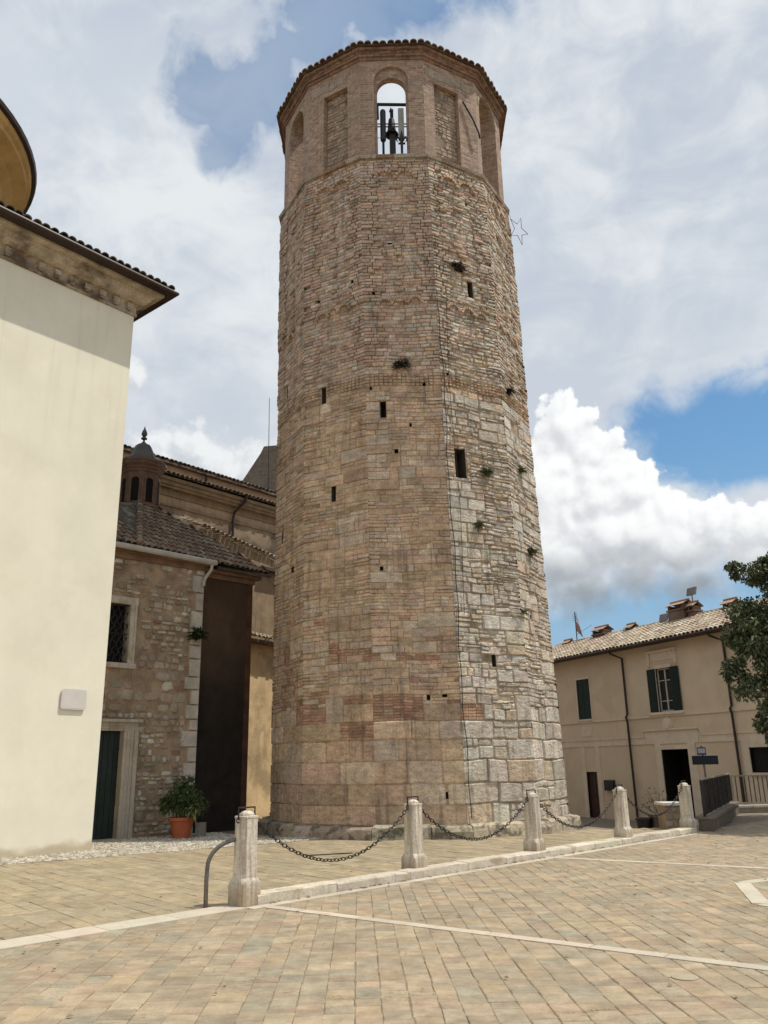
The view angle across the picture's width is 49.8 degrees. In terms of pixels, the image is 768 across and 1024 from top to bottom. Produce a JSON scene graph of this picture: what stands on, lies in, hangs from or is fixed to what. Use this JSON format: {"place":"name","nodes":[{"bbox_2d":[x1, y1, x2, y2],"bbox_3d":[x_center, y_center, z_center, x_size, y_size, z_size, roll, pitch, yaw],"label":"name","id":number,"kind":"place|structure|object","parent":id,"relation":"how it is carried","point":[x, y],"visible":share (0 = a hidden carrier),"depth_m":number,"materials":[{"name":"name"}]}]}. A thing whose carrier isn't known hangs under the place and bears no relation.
{"place":"outdoors","nodes":[
{"label":"outdoors","id":0,"kind":"place"},
{"bbox_2d":[0,827,720,940],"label":"paving","id":1,"kind":"structure","parent":0,"point":[43,897],"depth_m":12.92,"materials":[{"name":"stone"}]},
{"bbox_2d":[203,838,235,907],"bbox_3d":[-1.968,4.361,9.998,0.401,0.785,0.061,6,-18,-23],"label":"curved rail","id":2,"kind":"object","parent":1,"relation":"on","point":[209,858],"visible":0.96,"depth_m":9.94,"materials":[{"name":"grey metal"}]},
{"bbox_2d":[228,806,260,906],"bbox_3d":[-1.696,4.228,10.137,0.290,1.170,0.326,-16,-23,41],"label":"stone post","id":3,"kind":"object","parent":1,"relation":"on","point":[244,888],"visible":0.99,"depth_m":10.03,"materials":[{"name":"stone"}]},
{"bbox_2d":[258,807,407,861],"bbox_3d":[-0.628,4.454,11.356,0.046,0.637,3.049,-15,-22,39],"label":"chain","id":4,"kind":"object","parent":3,"relation":"hanging from","point":[300,853],"visible":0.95,"depth_m":11.16,"materials":[{"name":"metal"}]},
{"bbox_2d":[305,852,352,855],"bbox_3d":[-1.019,6.385,15.414,0.954,0.034,0.093,5,-18,-20],"label":"drain grate","id":5,"kind":"object","parent":1,"relation":"on","point":[329,854],"visible":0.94,"depth_m":15.38,"materials":[{"name":"metal"}]},
{"bbox_2d":[401,796,426,868],"bbox_3d":[0.449,4.913,12.510,0.290,1.170,0.326,-15,-22,39],"label":"stone post","id":6,"kind":"object","parent":1,"relation":"on","point":[414,856],"visible":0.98,"depth_m":12.42,"materials":[{"name":"stone"}]},
{"bbox_2d":[422,799,527,840],"bbox_3d":[1.535,5.072,13.584,2.849,0.599,0.046,15,-23,-42],"label":"chain","id":7,"kind":"object","parent":6,"relation":"hanging from","point":[459,836],"visible":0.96,"depth_m":13.44,"materials":[{"name":"metal"}]},
{"bbox_2d":[257,827,696,904],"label":"kerb","id":8,"kind":"structure","parent":1,"relation":"on","point":[273,895],"depth_m":12.41,"materials":[{"name":"stone"}]},
{"bbox_2d":[523,789,545,851],"bbox_3d":[2.626,5.504,14.576,0.326,1.170,0.290,15,-23,-42],"label":"stone post","id":9,"kind":"object","parent":1,"relation":"on","point":[534,841],"visible":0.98,"depth_m":14.49,"materials":[{"name":"stone"}]},
{"bbox_2d":[539,794,615,827],"bbox_3d":[3.712,5.686,15.724,0.046,0.598,2.956,-16,-23,41],"label":"chain","id":10,"kind":"object","parent":9,"relation":"hanging from","point":[564,823],"visible":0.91,"depth_m":15.55,"materials":[{"name":"metal"}]},
{"bbox_2d":[612,784,632,837],"bbox_3d":[4.828,6.147,16.815,0.290,1.170,0.326,-16,-22,40],"label":"stone post","id":11,"kind":"object","parent":1,"relation":"on","point":[623,829],"visible":0.96,"depth_m":16.73,"materials":[{"name":"stone"}]},
{"bbox_2d":[627,788,681,816],"bbox_3d":[5.848,6.285,17.881,0.046,0.557,2.732,-17,-23,41],"label":"chain","id":12,"kind":"object","parent":11,"relation":"hanging from","point":[663,812],"visible":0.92,"depth_m":17.87,"materials":[{"name":"metal"}]},
{"bbox_2d":[654,801,680,829],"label":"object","id":13,"kind":"structure","parent":1,"relation":"on","point":[670,818],"depth_m":19.64,"materials":[{"name":"stone"}]},
{"bbox_2d":[677,780,697,832],"bbox_3d":[6.894,6.737,18.872,0.290,1.170,0.326,-17,-23,42],"label":"stone post","id":14,"kind":"object","parent":1,"relation":"on","point":[687,819],"visible":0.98,"depth_m":18.78,"materials":[{"name":"stone"}]},
{"bbox_2d":[0,820,767,1023],"bbox_3d":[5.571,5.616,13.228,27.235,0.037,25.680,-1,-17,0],"label":"piazza paving","id":15,"kind":"structure","parent":0,"point":[709,915],"depth_m":7.21,"materials":[{"name":"stone"}]},
{"bbox_2d":[671,974,698,980],"bbox_3d":[2.303,3.565,6.325,0.200,0.026,0.200,-1,-17,0],"label":"access cover","id":16,"kind":"object","parent":15,"relation":"on","point":[685,977],"visible":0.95,"depth_m":6.30,"materials":[{"name":"stone"}]},
{"bbox_2d":[0,0,767,646],"label":"sky","id":17,"kind":"structure","parent":0,"point":[634,148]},
{"bbox_2d":[207,810,614,834],"bbox_3d":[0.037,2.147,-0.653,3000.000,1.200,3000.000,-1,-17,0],"label":"ground","id":18,"kind":"structure","parent":0,"point":[581,818],"depth_m":41.32,"materials":[{"name":"grey stone"}]},
{"bbox_2d":[0,98,178,858],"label":"church","id":19,"kind":"structure","parent":18,"relation":"on","point":[72,309],"depth_m":17.82,"materials":[{"name":"paint"}]},
{"bbox_2d":[60,689,86,709],"bbox_3d":[-6.437,3.889,17.166,0.028,0.410,0.560,-15,-22,38],"label":"wall plaque","id":20,"kind":"object","parent":19,"relation":"attached to","point":[73,699],"depth_m":17.15,"materials":[{"name":"stone"}]},
{"bbox_2d":[92,427,270,841],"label":"chapel","id":21,"kind":"structure","parent":18,"relation":"on","point":[175,703],"depth_m":21.68,"materials":[{"name":"stone"}]},
{"bbox_2d":[92,731,119,839],"bbox_3d":[-6.938,6.376,19.350,1.441,2.440,0.070,15,-23,-43],"label":"door","id":22,"kind":"structure","parent":21,"relation":"in","point":[103,821],"depth_m":19.64,"materials":[{"name":"wood"}]},
{"bbox_2d":[107,605,124,661],"bbox_3d":[-7.033,2.995,20.482,1.230,1.470,0.040,15,-23,-43],"label":"window pane","id":23,"kind":"structure","parent":21,"relation":"in","point":[117,612],"depth_m":20.76,"materials":[{"name":"black glass"}]},
{"bbox_2d":[106,595,138,668],"bbox_3d":[-6.889,2.921,20.352,1.650,1.770,0.350,15,-23,-43],"label":"window frame","id":24,"kind":"structure","parent":21,"relation":"in","point":[131,619],"depth_m":20.71,"materials":[{"name":"stone"}]},
{"bbox_2d":[186,626,211,642],"bbox_3d":[-4.960,3.247,21.925,0.847,0.497,0.435,-1,-17,0],"label":"plant","id":25,"kind":"object","parent":21,"relation":"attached to","point":[198,634],"visible":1,"depth_m":21.93,"materials":[{"name":"green plant"}]},
{"bbox_2d":[119,398,276,560],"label":"church nave","id":26,"kind":"structure","parent":18,"relation":"on","point":[241,510],"depth_m":31.85,"materials":[{"name":"paint"}]},
{"bbox_2d":[179,517,274,641],"bbox_3d":[-5.146,5.499,29.714,1.700,10.351,5.631,-15,-22,38],"label":"side aisle","id":27,"kind":"object","parent":18,"relation":"on","point":[263,605],"visible":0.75,"depth_m":30.35,"materials":[{"name":"paint"}]},
{"bbox_2d":[246,631,273,819],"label":"passage wall","id":28,"kind":"structure","parent":18,"relation":"on","point":[259,764],"depth_m":27.16,"materials":[{"name":"paint"}]},
{"bbox_2d":[243,445,277,490],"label":"gable wall","id":29,"kind":"structure","parent":18,"relation":"on","point":[257,473],"depth_m":39.30,"materials":[{"name":"grey stone"}]},
{"bbox_2d":[0,832,767,970],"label":"travertine bands","id":30,"kind":"object","parent":18,"relation":"on","point":[751,892],"visible":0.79,"depth_m":8.94,"materials":[{"name":"white stone"}]},
{"bbox_2d":[258,38,582,840],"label":"bell tower","id":31,"kind":"structure","parent":18,"relation":"on","point":[412,650],"depth_m":21.44,"materials":[{"name":"stone"}]},
{"bbox_2d":[322,387,325,403],"bbox_3d":[-1.488,-3.076,22.407,0.155,0.480,0.439,-13,-20,34],"label":"slit window","id":32,"kind":"structure","parent":31,"relation":"in","point":[323,389],"depth_m":22.36,"materials":[{"name":"black"}]},
{"bbox_2d":[332,486,335,501],"bbox_3d":[-1.179,-0.472,21.482,0.139,0.550,0.425,-11,-20,29],"label":"slit window","id":33,"kind":"structure","parent":31,"relation":"in","point":[334,487],"depth_m":21.41,"materials":[{"name":"black"}]},
{"bbox_2d":[380,109,385,153],"bbox_3d":[-0.022,-10.988,24.301,0.170,1.970,0.170,-1,-17,0],"label":"panel antenna","id":34,"kind":"object","parent":31,"relation":"on","point":[383,126],"visible":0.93,"depth_m":24.32,"materials":[{"name":"grey plastic"}]},
{"bbox_2d":[380,401,385,417],"bbox_3d":[0.009,-2.592,21.574,0.160,0.480,0.446,-3,-17,8],"label":"slit window","id":35,"kind":"structure","parent":31,"relation":"in","point":[382,404],"depth_m":21.67,"materials":[{"name":"black"}]},
{"bbox_2d":[386,108,397,153],"bbox_3d":[0.237,-11.068,24.742,0.400,2.470,0.394,-1,-17,0],"label":"church bell","id":36,"kind":"object","parent":31,"relation":"hanging from","point":[392,133],"visible":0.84,"depth_m":24.70,"materials":[{"name":"metal"}]},
{"bbox_2d":[377,103,406,137],"bbox_3d":[0.222,-11.646,24.572,1.453,1.253,0.198,-1,-17,0],"label":"mounting frame","id":37,"kind":"object","parent":31,"relation":"attached to","point":[391,104],"visible":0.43,"depth_m":24.64,"materials":[{"name":"metal"}]},
{"bbox_2d":[398,108,403,136],"bbox_3d":[0.513,-11.008,24.351,0.170,2.020,0.150,-1,-17,0],"label":"panel antenna","id":38,"kind":"object","parent":31,"relation":"on","point":[400,119],"visible":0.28,"depth_m":24.43,"materials":[{"name":"grey plastic"}]},
{"bbox_2d":[396,130,407,153],"bbox_3d":[0.515,-10.612,23.901,0.353,1.000,0.120,-1,-17,0],"label":"lily finial","id":39,"kind":"object","parent":31,"relation":"on","point":[401,138],"visible":0.98,"depth_m":23.91,"materials":[{"name":"metal"}]},
{"bbox_2d":[391,357,412,369],"bbox_3d":[0.448,-3.838,21.574,0.607,0.350,0.324,-1,-17,0],"label":"shrub","id":40,"kind":"object","parent":31,"relation":"on","point":[400,364],"visible":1,"depth_m":21.57,"materials":[{"name":"green plant"}]},
{"bbox_2d":[451,260,466,271],"bbox_3d":[2.026,-6.768,22.831,0.587,0.362,0.294,-1,-17,0],"label":"shrub","id":41,"kind":"object","parent":31,"relation":"on","point":[457,266],"visible":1,"depth_m":22.84,"materials":[{"name":"green plant"}]},
{"bbox_2d":[454,448,465,478],"bbox_3d":[1.861,-1.181,21.336,0.348,0.820,0.457,6,-18,-23],"label":"slit window","id":42,"kind":"structure","parent":31,"relation":"in","point":[460,466],"depth_m":21.46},
{"bbox_2d":[467,282,472,297],"bbox_3d":[2.274,-6.112,23.159,0.184,0.500,0.430,9,-20,-30],"label":"slit window","id":43,"kind":"structure","parent":31,"relation":"in","point":[469,285],"depth_m":23.12,"materials":[{"name":"black"}]},
{"bbox_2d":[472,521,485,529],"bbox_3d":[2.387,0.358,20.754,0.400,0.271,0.232,-1,-17,0],"label":"wall weed","id":44,"kind":"object","parent":31,"relation":"attached to","point":[478,524],"depth_m":20.76,"materials":[{"name":"green plant"}]},
{"bbox_2d":[480,467,494,477],"bbox_3d":[2.632,-1.007,21.308,0.470,0.346,0.314,-1,-17,0],"label":"wall weed","id":45,"kind":"object","parent":31,"relation":"attached to","point":[485,472],"depth_m":21.32,"materials":[{"name":"green plant"}]},
{"bbox_2d":[491,655,495,666],"bbox_3d":[2.545,3.655,20.177,0.126,0.290,0.422,8,-19,-28],"label":"slit window","id":46,"kind":"structure","parent":31,"relation":"in","point":[493,656],"depth_m":20.08,"materials":[{"name":"black"}]},
{"bbox_2d":[506,387,515,395],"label":"shrub","id":47,"kind":"object","parent":31,"relation":"on","point":[510,391],"visible":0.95,"depth_m":22.88,"materials":[{"name":"green plant"}]},
{"bbox_2d":[507,207,527,243],"bbox_3d":[4.065,-8.727,25.133,0.645,1.412,0.358,-1,-17,0],"label":"star ornament","id":48,"kind":"object","parent":31,"relation":"hanging from","point":[514,228],"visible":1,"depth_m":25.01,"materials":[{"name":"metal"}]},
{"bbox_2d":[518,466,526,474],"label":"wall weed","id":49,"kind":"object","parent":31,"relation":"attached to","point":[521,470],"depth_m":22.56,"materials":[{"name":"green plant"}]},
{"bbox_2d":[520,609,529,616],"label":"wall weed","id":50,"kind":"object","parent":31,"relation":"attached to","point":[523,611],"depth_m":20.80,"materials":[{"name":"green plant"}]},
{"bbox_2d":[527,546,538,556],"bbox_3d":[3.866,1.067,21.966,0.572,0.341,0.316,-1,-17,0],"label":"wall weed","id":51,"kind":"object","parent":31,"relation":"attached to","point":[531,550],"depth_m":21.99,"materials":[{"name":"green plant"}]},
{"bbox_2d":[635,817,651,827],"bbox_3d":[6.865,8.281,21.799,0.440,0.420,0.440,-1,-17,0],"label":"flower pot","id":52,"kind":"object","parent":18,"relation":"on","point":[644,822],"visible":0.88,"depth_m":21.67,"materials":[{"name":"metal"}]},
{"bbox_2d":[641,787,667,827],"bbox_3d":[7.158,7.850,21.810,0.800,1.180,0.785,-1,-17,0],"label":"potted plant","id":53,"kind":"object","parent":18,"relation":"on","point":[655,823],"visible":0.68,"depth_m":21.77,"materials":[{"name":"green plant"}]},
{"bbox_2d":[552,596,767,825],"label":"house","id":54,"kind":"structure","parent":18,"relation":"on","point":[643,708],"depth_m":39.87,"materials":[{"name":"beige paint"}]},
{"bbox_2d":[573,612,589,640],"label":"roof aerial","id":55,"kind":"object","parent":54,"relation":"attached to","point":[578,629],"visible":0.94,"depth_m":50.16,"materials":[{"name":"metal"}]},
{"bbox_2d":[588,772,600,817],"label":"door","id":56,"kind":"structure","parent":54,"relation":"in","point":[593,782],"depth_m":42.95,"materials":[{"name":"brown wood"}]},
{"bbox_2d":[659,613,667,621],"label":"floodlight","id":57,"kind":"object","parent":54,"relation":"attached to","point":[663,617],"visible":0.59,"depth_m":43.72,"materials":[{"name":"grey metal"}]},
{"bbox_2d":[657,667,673,711],"bbox_3d":[13.367,8.398,39.112,0.040,2.020,0.990,7,-19,-24],"label":"window frame","id":58,"kind":"structure","parent":54,"relation":"in","point":[665,680],"depth_m":39.26,"materials":[{"name":"white paint"}]},
{"bbox_2d":[658,669,673,709],"bbox_3d":[13.399,8.401,39.126,0.030,2.020,0.990,7,-19,-24],"label":"window pane","id":59,"kind":"structure","parent":54,"relation":"in","point":[661,672],"depth_m":39.20,"materials":[{"name":"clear glass"}]},
{"bbox_2d":[680,750,695,818],"bbox_3d":[14.463,12.638,38.096,0.100,3.320,1.720,7,-19,-24],"label":"doorway back","id":60,"kind":"structure","parent":54,"relation":"in","point":[684,753],"depth_m":38.77,"materials":[{"name":"black"}]},
{"bbox_2d":[686,587,696,600],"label":"floodlight","id":61,"kind":"object","parent":54,"relation":"attached to","point":[691,591],"visible":1,"depth_m":42.13,"materials":[{"name":"grey metal"}]},
{"bbox_2d":[752,747,767,772],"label":"window pane","id":62,"kind":"structure","parent":54,"relation":"in","point":[755,750],"depth_m":33.97,"materials":[{"name":"black glass"}]},
{"bbox_2d":[692,746,718,776],"bbox_3d":[10.574,9.016,26.968,0.850,2.702,0.115,-1,-17,0],"label":"road sign","id":63,"kind":"object","parent":18,"relation":"on","point":[703,760],"visible":0.75,"depth_m":27.20,"materials":[{"name":"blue metal"}]},
{"bbox_2d":[579,813,767,829],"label":"street","id":64,"kind":"structure","parent":0,"point":[742,818],"depth_m":24.96,"materials":[{"name":"grey asphalt"}]},
{"bbox_2d":[696,773,739,831],"bbox_3d":[9.014,8.014,22.125,0.400,1.850,7.407,-9,-19,25],"label":"railing","id":65,"kind":"object","parent":64,"relation":"on","point":[720,806],"visible":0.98,"depth_m":20.97,"materials":[{"name":"metal"}]},
{"bbox_2d":[717,551,767,745],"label":"tree","id":66,"kind":"object","parent":64,"relation":"on","point":[746,637],"visible":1,"depth_m":23.43,"materials":[{"name":"green plant"}]},
{"bbox_2d":[730,775,767,812],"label":"railing","id":67,"kind":"object","parent":64,"relation":"on","point":[760,808],"visible":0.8,"depth_m":25.47,"materials":[{"name":"metal"}]},
{"label":"cobble bed","id":68,"kind":"structure","parent":0,"visible":0},
{"bbox_2d":[0,832,320,864],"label":"cobbled strip","id":69,"kind":"object","parent":68,"relation":"on","point":[138,845],"visible":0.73,"depth_m":17.44,"materials":[{"name":"grey stone"}]},
{"bbox_2d":[156,774,209,838],"bbox_3d":[-4.744,6.952,19.547,1.292,1.438,1.025,-1,-17,0],"label":"potted plant","id":70,"kind":"object","parent":69,"relation":"on","point":[182,801],"visible":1,"depth_m":19.37,"materials":[{"name":"green plant"}]},
{"bbox_2d":[195,822,206,836],"bbox_3d":[-4.378,7.590,19.759,0.220,0.330,0.220,-1,-17,0],"label":"stone block","id":71,"kind":"object","parent":69,"relation":"on","point":[200,828],"depth_m":19.67,"materials":[{"name":"stone"}]}
]}

